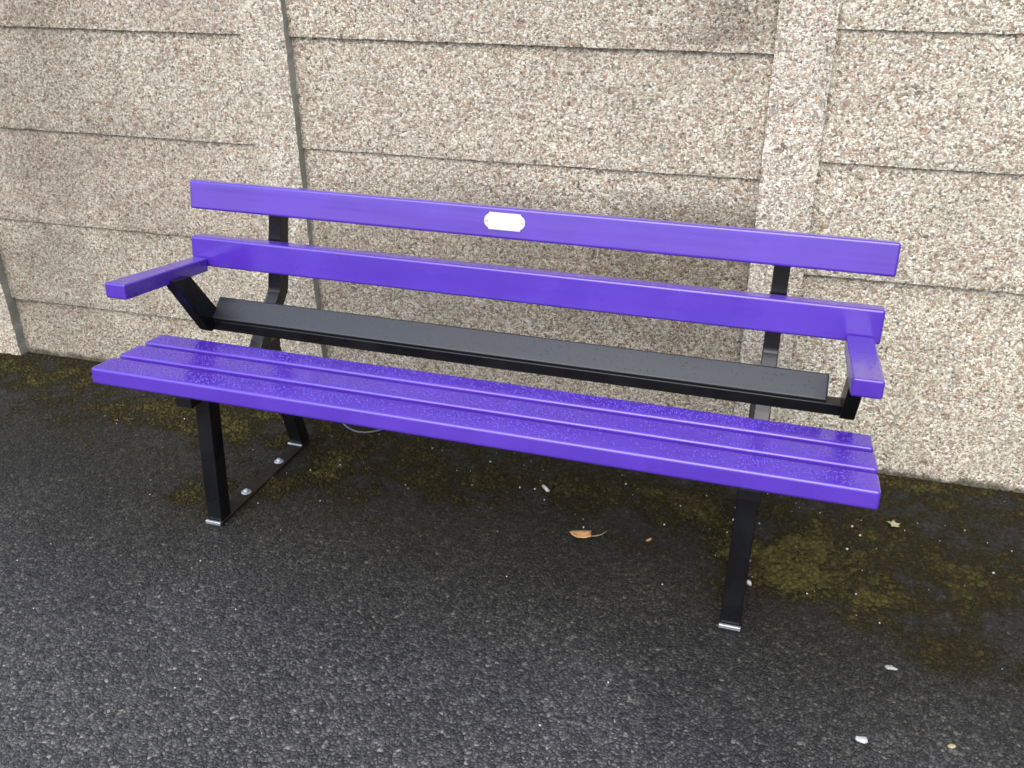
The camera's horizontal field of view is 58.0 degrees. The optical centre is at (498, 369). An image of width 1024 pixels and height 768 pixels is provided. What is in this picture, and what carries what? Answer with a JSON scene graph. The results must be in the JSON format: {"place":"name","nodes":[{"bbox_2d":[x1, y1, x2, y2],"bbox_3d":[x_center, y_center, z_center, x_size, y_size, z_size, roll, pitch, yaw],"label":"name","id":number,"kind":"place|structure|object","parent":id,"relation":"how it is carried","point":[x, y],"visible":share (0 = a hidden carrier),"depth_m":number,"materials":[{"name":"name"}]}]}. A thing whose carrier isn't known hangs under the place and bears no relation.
{"place":"outdoors","nodes":[
{"label":"outdoors","id":0,"kind":"place"},
{"bbox_2d":[0,352,1023,767],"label":"ground","id":1,"kind":"structure","parent":0,"point":[412,630],"depth_m":2.09,"materials":[{"name":"black asphalt"}]},
{"bbox_2d":[342,423,381,432],"bbox_3d":[-0.428,0.183,2.947,0.206,0.010,0.080,5,25,10],"label":"cable","id":2,"kind":"object","parent":1,"relation":"on","point":[349,428],"visible":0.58,"depth_m":2.92,"materials":[{"name":"grey"}]},
{"bbox_2d":[92,179,900,631],"bbox_3d":[-0.044,0.043,2.276,1.812,0.823,0.587,8,25,16],"label":"park bench","id":3,"kind":"object","parent":1,"relation":"on","point":[774,313],"visible":0.94,"depth_m":2.19,"materials":[{"name":"purple paint"}]},
{"bbox_2d":[105,303,872,487],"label":"rain drops","id":4,"kind":"object","parent":3,"relation":"on","point":[548,434],"visible":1,"depth_m":2.12,"materials":[{"name":"purple"}]},
{"bbox_2d":[0,0,1023,492],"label":"panel wall","id":5,"kind":"structure","parent":1,"relation":"on","point":[124,124],"depth_m":2.61,"materials":[{"name":"concrete"}]},
{"bbox_2d":[0,353,1023,687],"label":"moss","id":6,"kind":"object","parent":1,"relation":"on","point":[806,567],"visible":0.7,"depth_m":2.52,"materials":[{"name":"green plant"}]},
{"bbox_2d":[17,418,1012,725],"bbox_3d":[-0.026,0.485,2.295,2.844,0.008,1.178,7,25,14],"label":"white grit","id":7,"kind":"object","parent":1,"relation":"on","point":[583,526],"visible":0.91,"depth_m":2.43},
{"bbox_2d":[542,484,549,491],"bbox_3d":[0.133,0.338,2.616,0.010,0.009,0.032,-10,26,-22],"label":"cigarette stub","id":8,"kind":"object","parent":1,"relation":"on","point":[545,488],"visible":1,"depth_m":2.61,"materials":[{"name":"white paper"}]},
{"bbox_2d":[569,530,606,537],"bbox_3d":[0.234,0.428,2.402,0.101,0.012,0.035,0,24,-2],"label":"fallen leaf","id":9,"kind":"object","parent":1,"relation":"on","point":[581,533],"visible":1,"depth_m":2.40,"materials":[{"name":"orange plant"}]},
{"bbox_2d":[855,736,867,743],"bbox_3d":[0.704,0.718,1.793,0.024,0.003,0.018,3,24,5],"label":"white paper scrap","id":10,"kind":"object","parent":1,"relation":"on","point":[863,740],"visible":1,"depth_m":1.79,"materials":[{"name":"white paper"}]},
{"bbox_2d":[884,665,898,670],"bbox_3d":[0.840,0.637,1.977,0.029,0.003,0.014,5,25,10],"label":"pale pebble","id":11,"kind":"object","parent":1,"relation":"on","point":[889,667],"visible":1,"depth_m":1.97,"materials":[{"name":"white stone"}]},
{"bbox_2d":[887,519,900,526],"bbox_3d":[1.055,0.412,2.464,0.033,0.005,0.033,-2,24,-7],"label":"fallen leaf","id":12,"kind":"object","parent":1,"relation":"on","point":[893,523],"visible":1,"depth_m":2.46,"materials":[{"name":"beige plant"}]},
{"bbox_2d":[947,744,955,748],"bbox_3d":[0.873,0.726,1.782,0.018,0.002,0.011,-5,25,-12],"label":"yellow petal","id":13,"kind":"object","parent":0,"point":[951,746],"visible":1,"depth_m":1.78,"materials":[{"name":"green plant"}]}
]}

